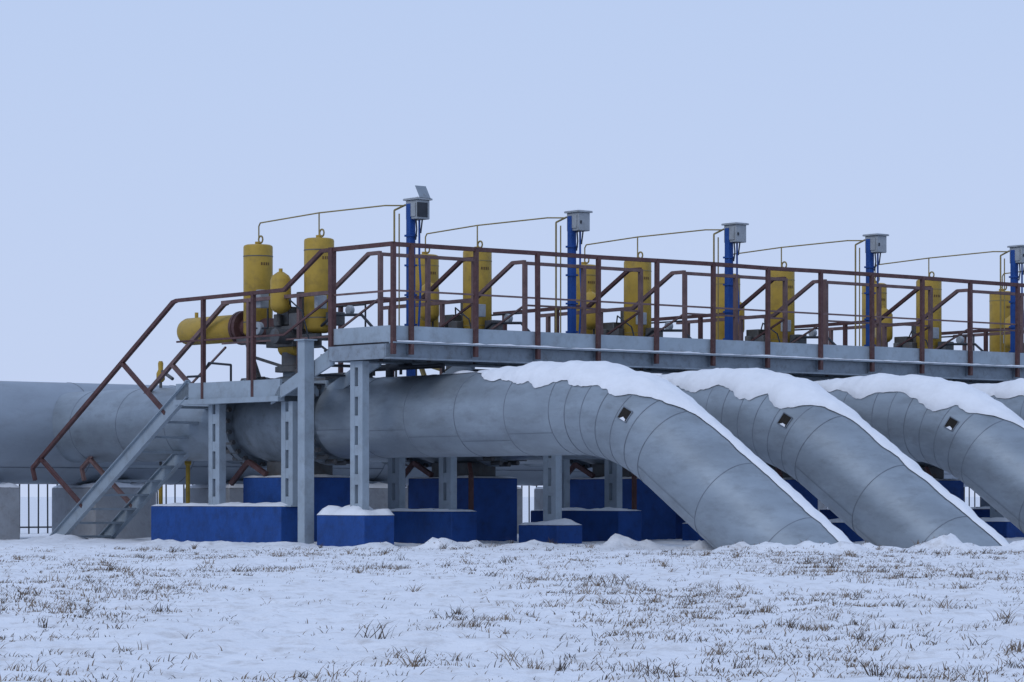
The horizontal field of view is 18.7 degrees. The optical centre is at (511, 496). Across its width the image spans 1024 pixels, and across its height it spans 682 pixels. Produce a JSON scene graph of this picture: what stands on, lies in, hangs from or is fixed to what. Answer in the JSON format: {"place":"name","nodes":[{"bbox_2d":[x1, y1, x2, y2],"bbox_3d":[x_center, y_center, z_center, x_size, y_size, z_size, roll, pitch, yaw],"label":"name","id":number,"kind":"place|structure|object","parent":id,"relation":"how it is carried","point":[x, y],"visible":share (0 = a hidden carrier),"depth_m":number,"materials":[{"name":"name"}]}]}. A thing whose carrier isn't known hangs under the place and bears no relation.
{"place":"outdoors","nodes":[
{"label":"outdoors","id":0,"kind":"place"},
{"bbox_2d":[0,497,1023,681],"bbox_3d":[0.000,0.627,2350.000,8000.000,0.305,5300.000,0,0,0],"label":"ground","id":1,"kind":"structure","parent":0,"point":[239,637],"depth_m":19.06,"materials":[{"name":"white snow"}]},
{"bbox_2d":[0,482,19,539],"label":"pipe support","id":2,"kind":"object","parent":1,"relation":"on","point":[9,511],"visible":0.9,"depth_m":51.74,"materials":[{"name":"concrete"}]},
{"bbox_2d":[52,480,155,538],"bbox_3d":[-7.039,0.315,53.732,1.240,1.190,1.400,0,0,-40],"label":"pipe support","id":3,"kind":"object","parent":1,"relation":"on","point":[64,503],"visible":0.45,"depth_m":53.27,"materials":[{"name":"concrete"}]},
{"bbox_2d":[156,361,173,503],"bbox_3d":[-5.630,-0.700,50.757,0.429,3.020,0.139,0,0,44],"label":"yellow vent post","id":4,"kind":"object","parent":1,"relation":"on","point":[160,369],"visible":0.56,"depth_m":50.83,"materials":[{"name":"metal"}]},
{"bbox_2d":[185,461,190,502],"bbox_3d":[-5.227,0.110,50.252,0.110,1.400,0.110,0,0,0],"label":"yellow vent post","id":5,"kind":"object","parent":1,"relation":"on","point":[187,463],"visible":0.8,"depth_m":50.22,"materials":[{"name":"metal"}]},
{"bbox_2d":[184,481,242,502],"bbox_3d":[-4.932,0.315,55.500,1.240,1.190,1.400,0,0,-40],"label":"pipe support","id":6,"kind":"object","parent":1,"relation":"on","point":[199,493],"visible":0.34,"depth_m":55.10,"materials":[{"name":"concrete"}]},
{"bbox_2d":[151,502,297,542],"bbox_3d":[-4.363,0.519,47.511,0.440,0.881,3.470,0,0,-40],"label":"concrete foundation","id":7,"kind":"object","parent":1,"relation":"on","point":[264,522],"visible":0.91,"depth_m":47.16,"materials":[{"name":"blue concrete"}]},
{"bbox_2d":[228,459,349,541],"bbox_3d":[-3.322,0.169,47.785,1.161,1.481,1.967,0,0,-40],"label":"concrete foundation","id":8,"kind":"object","parent":1,"relation":"on","point":[330,488],"visible":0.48,"depth_m":47.51,"materials":[{"name":"blue paint"}]},
{"bbox_2d":[226,352,349,465],"bbox_3d":[-3.324,-1.455,47.906,1.410,1.970,2.600,0,0,-40],"label":"gate valve","id":9,"kind":"object","parent":8,"relation":"on","point":[253,431],"visible":0.3,"depth_m":47.63,"materials":[{"name":"grey metal"}]},
{"bbox_2d":[177,204,444,380],"bbox_3d":[-3.090,-3.017,47.641,6.716,2.854,1.454,0,0,41],"label":"valve actuator","id":10,"kind":"object","parent":9,"relation":"on","point":[258,265],"visible":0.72,"depth_m":47.56,"materials":[{"name":"yellow paint"}]},
{"bbox_2d":[317,505,393,546],"bbox_3d":[-2.253,0.529,44.803,0.550,0.862,1.130,0,0,-40],"label":"concrete foundation","id":11,"kind":"object","parent":1,"relation":"on","point":[347,525],"visible":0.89,"depth_m":44.50,"materials":[{"name":"blue concrete"}]},
{"bbox_2d":[369,481,407,508],"bbox_3d":[-2.826,0.315,57.268,1.240,1.190,1.400,0,0,-40],"label":"pipe support","id":12,"kind":"object","parent":1,"relation":"on","point":[378,494],"visible":0.18,"depth_m":56.73,"materials":[{"name":"concrete"}]},
{"bbox_2d":[374,508,476,543],"bbox_3d":[-1.410,0.569,47.913,0.500,0.782,2.150,0,0,-40],"label":"concrete foundation","id":13,"kind":"object","parent":1,"relation":"on","point":[418,526],"visible":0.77,"depth_m":47.28,"materials":[{"name":"blue concrete"}]},
{"bbox_2d":[52,360,852,548],"bbox_3d":[-1.548,0.150,45.790,1.210,4.090,19.438,0,0,-40],"label":"gas pipe","id":14,"kind":"object","parent":1,"relation":"on","point":[711,480],"visible":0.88,"depth_m":42.51,"materials":[{"name":"grey metal"}]},
{"bbox_2d":[403,185,432,375],"bbox_3d":[-1.637,-3.050,47.095,0.840,3.320,0.350,0,0,-40],"label":"control box pole","id":15,"kind":"object","parent":14,"relation":"attached to","point":[418,208],"visible":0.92,"depth_m":47.20,"materials":[{"name":"blue metal"}]},
{"bbox_2d":[405,461,516,540],"bbox_3d":[-0.840,0.169,49.868,1.161,1.481,1.967,0,0,-40],"label":"concrete foundation","id":16,"kind":"object","parent":1,"relation":"on","point":[486,494],"visible":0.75,"depth_m":49.46,"materials":[{"name":"blue paint"}]},
{"bbox_2d":[405,366,526,467],"bbox_3d":[-0.842,-1.455,49.989,1.410,1.970,2.600,0,0,-40],"label":"gate valve","id":17,"kind":"object","parent":16,"relation":"on","point":[493,461],"visible":0.12,"depth_m":49.37,"materials":[{"name":"grey metal"}]},
{"bbox_2d":[395,216,566,376],"bbox_3d":[-0.330,-3.017,49.454,5.907,2.854,1.450,0,0,39],"label":"valve actuator","id":18,"kind":"object","parent":17,"relation":"on","point":[463,320],"visible":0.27,"depth_m":49.51,"materials":[{"name":"yellow paint"}]},
{"bbox_2d":[19,484,980,533],"bbox_3d":[-4.578,-0.215,63.762,69.042,2.050,0.070,0,0,-40],"label":"metal fence","id":19,"kind":"object","parent":1,"relation":"on","point":[38,526],"visible":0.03,"depth_m":61.71,"materials":[{"name":"metal"}]},
{"bbox_2d":[517,487,521,533],"bbox_3d":[-0.719,0.315,59.037,1.240,1.190,1.400,0,0,-40],"label":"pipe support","id":20,"kind":"object","parent":1,"relation":"on","point":[519,506],"visible":0.01,"depth_m":58.84,"materials":[{"name":"concrete"}]},
{"bbox_2d":[30,241,1023,543],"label":"steel walkway","id":21,"kind":"structure","parent":1,"relation":"on","point":[460,349],"depth_m":47.61,"materials":[{"name":"grey metal"}]},
{"bbox_2d":[534,487,542,510],"bbox_3d":[1.349,0.314,60.773,1.240,1.193,1.400,0,0,-40],"label":"pipe support","id":22,"kind":"object","parent":1,"relation":"on","point":[538,498],"visible":0.02,"depth_m":60.80,"materials":[{"name":"concrete"}]},
{"bbox_2d":[519,518,581,543],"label":"concrete foundation","id":23,"kind":"object","parent":1,"relation":"on","point":[564,530],"visible":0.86,"depth_m":46.60,"materials":[{"name":"blue concrete"}]},
{"bbox_2d":[531,507,641,541],"bbox_3d":[1.179,0.563,50.086,0.500,0.794,2.150,0,0,-40],"label":"concrete foundation","id":24,"kind":"object","parent":1,"relation":"on","point":[603,524],"visible":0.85,"depth_m":49.40,"materials":[{"name":"blue concrete"}]},
{"bbox_2d":[226,368,1008,547],"bbox_3d":[0.837,0.159,47.989,1.210,4.070,19.137,0,0,-40],"label":"gas pipe","id":25,"kind":"object","parent":1,"relation":"on","point":[855,472],"visible":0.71,"depth_m":43.06,"materials":[{"name":"grey metal"}]},
{"bbox_2d":[564,209,592,333],"bbox_3d":[0.844,-2.970,49.178,0.840,3.159,0.350,0,0,-40],"label":"control box pole","id":26,"kind":"object","parent":25,"relation":"attached to","point":[578,220],"visible":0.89,"depth_m":49.28,"materials":[{"name":"blue metal"}]},
{"bbox_2d":[570,462,675,539],"bbox_3d":[1.802,0.169,52.086,1.161,1.481,1.967,0,0,-40],"label":"concrete foundation","id":27,"kind":"object","parent":1,"relation":"on","point":[658,516],"visible":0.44,"depth_m":51.70,"materials":[{"name":"blue paint"}]},
{"bbox_2d":[570,459,604,468],"bbox_3d":[1.801,-1.455,52.208,1.410,1.970,2.600,0,0,-40],"label":"gate valve","id":28,"kind":"object","parent":27,"relation":"on","point":[587,463],"visible":0.07,"depth_m":52.63,"materials":[{"name":"grey metal"}]},
{"bbox_2d":[576,228,723,339],"bbox_3d":[2.313,-3.017,51.673,5.907,2.854,1.450,0,0,39],"label":"valve actuator","id":29,"kind":"object","parent":28,"relation":"on","point":[629,328],"visible":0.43,"depth_m":51.72,"materials":[{"name":"yellow paint"}]},
{"bbox_2d":[676,513,684,538],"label":"concrete foundation","id":30,"kind":"object","parent":1,"relation":"on","point":[679,520],"depth_m":52.71,"materials":[{"name":"blue concrete"}]},
{"bbox_2d":[682,522,706,541],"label":"concrete foundation","id":31,"kind":"object","parent":1,"relation":"on","point":[689,532],"visible":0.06,"depth_m":49.09,"materials":[{"name":"blue concrete"}]},
{"bbox_2d":[382,373,1023,532],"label":"gas pipe","id":32,"kind":"object","parent":1,"relation":"on","point":[970,436],"visible":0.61,"depth_m":45.94,"materials":[{"name":"grey metal"}]},
{"bbox_2d":[721,221,748,339],"bbox_3d":[3.487,-2.971,51.397,0.840,3.163,0.350,0,0,-40],"label":"control box pole","id":33,"kind":"object","parent":32,"relation":"attached to","point":[734,232],"visible":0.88,"depth_m":51.50,"materials":[{"name":"blue metal"}]},
{"bbox_2d":[524,378,1023,465],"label":"gas pipe","id":34,"kind":"object","parent":1,"relation":"on","point":[1009,394],"visible":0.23,"depth_m":49.55,"materials":[{"name":"grey metal"}]},
{"bbox_2d":[862,233,888,345],"bbox_3d":[6.068,-2.968,53.564,0.840,3.156,0.350,0,0,-40],"label":"control box pole","id":35,"kind":"object","parent":34,"relation":"attached to","point":[875,243],"visible":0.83,"depth_m":53.67,"materials":[{"name":"blue metal"}]},
{"bbox_2d":[768,465,817,509],"bbox_3d":[4.384,0.169,54.253,1.161,1.481,1.967,0,0,-40],"label":"concrete foundation","id":36,"kind":"object","parent":1,"relation":"on","point":[807,495],"visible":0.09,"depth_m":53.83,"materials":[{"name":"blue paint"}]},
{"bbox_2d":[818,500,826,511],"bbox_3d":[5.562,0.312,64.309,1.240,1.196,1.400,0,0,-40],"label":"pipe support","id":37,"kind":"object","parent":1,"relation":"on","point":[821,506],"depth_m":64.06,"materials":[{"name":"concrete"}]},
{"bbox_2d":[820,508,838,519],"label":"concrete foundation","id":38,"kind":"object","parent":1,"relation":"on","point":[827,513],"visible":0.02,"depth_m":54.88,"materials":[{"name":"blue concrete"}]},
{"bbox_2d":[829,518,863,541],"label":"concrete foundation","id":39,"kind":"object","parent":1,"relation":"on","point":[847,531],"visible":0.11,"depth_m":50.89,"materials":[{"name":"blue concrete"}]},
{"bbox_2d":[921,467,963,500],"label":"concrete foundation","id":40,"kind":"object","parent":1,"relation":"on","point":[955,487],"visible":0.2,"depth_m":56.35,"materials":[{"name":"blue paint"}]},
{"bbox_2d":[916,462,942,469],"bbox_3d":[7.262,-1.455,56.792,1.410,1.970,2.600,0,0,-40],"label":"gate valve","id":41,"kind":"object","parent":40,"relation":"on","point":[922,464],"visible":0.01,"depth_m":56.24,"materials":[{"name":"grey metal"}]},
{"bbox_2d":[862,250,1009,351],"bbox_3d":[7.775,-3.017,56.257,5.907,2.854,1.450,0,0,39],"label":"valve actuator","id":42,"kind":"object","parent":41,"relation":"on","point":[937,314],"visible":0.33,"depth_m":56.33,"materials":[{"name":"yellow paint"}]},
{"bbox_2d":[971,506,989,517],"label":"concrete foundation","id":43,"kind":"object","parent":1,"relation":"on","point":[981,512],"visible":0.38,"depth_m":57.04,"materials":[{"name":"blue concrete"}]},
{"bbox_2d":[980,517,1023,537],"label":"concrete foundation","id":44,"kind":"object","parent":1,"relation":"on","point":[1004,527],"visible":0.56,"depth_m":52.97,"materials":[{"name":"blue concrete"}]},
{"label":"gas pipe","id":45,"kind":"object","parent":1,"relation":"on","visible":0},
{"bbox_2d":[1007,244,1023,352],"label":"control box pole","id":46,"kind":"object","parent":45,"relation":"attached to","point":[1016,254],"visible":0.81,"depth_m":56.09,"materials":[{"name":"blue metal"}]},
{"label":"pipe support","id":47,"kind":"object","parent":1,"relation":"on","visible":0},
{"bbox_2d":[0,381,967,486],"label":"header pipe","id":48,"kind":"object","parent":47,"relation":"on","point":[26,427],"visible":0.09,"depth_m":52.53,"materials":[{"name":"grey metal"}]},
{"bbox_2d":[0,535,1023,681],"bbox_3d":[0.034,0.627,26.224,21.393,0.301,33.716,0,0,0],"label":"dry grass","id":49,"kind":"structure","parent":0,"point":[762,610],"depth_m":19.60,"materials":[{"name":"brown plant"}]},
{"bbox_2d":[0,0,1023,496],"label":"sky","id":50,"kind":"structure","parent":0,"point":[144,144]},
{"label":"gate valve","id":51,"kind":"object","parent":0,"visible":0},
{"bbox_2d":[716,239,864,379],"bbox_3d":[4.894,-3.017,53.840,5.907,2.854,1.450,0,0,39],"label":"valve actuator","id":52,"kind":"object","parent":51,"relation":"on","point":[776,333],"visible":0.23,"depth_m":53.86,"materials":[{"name":"yellow paint"}]},
{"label":"gate valve","id":53,"kind":"object","parent":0,"visible":0},
{"bbox_2d":[989,271,1018,351],"bbox_3d":[10.479,-3.017,58.527,5.907,2.854,1.450,0,0,39],"label":"valve actuator","id":54,"kind":"object","parent":53,"relation":"on","point":[994,316],"visible":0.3,"depth_m":59.55,"materials":[{"name":"yellow paint"}]}
]}

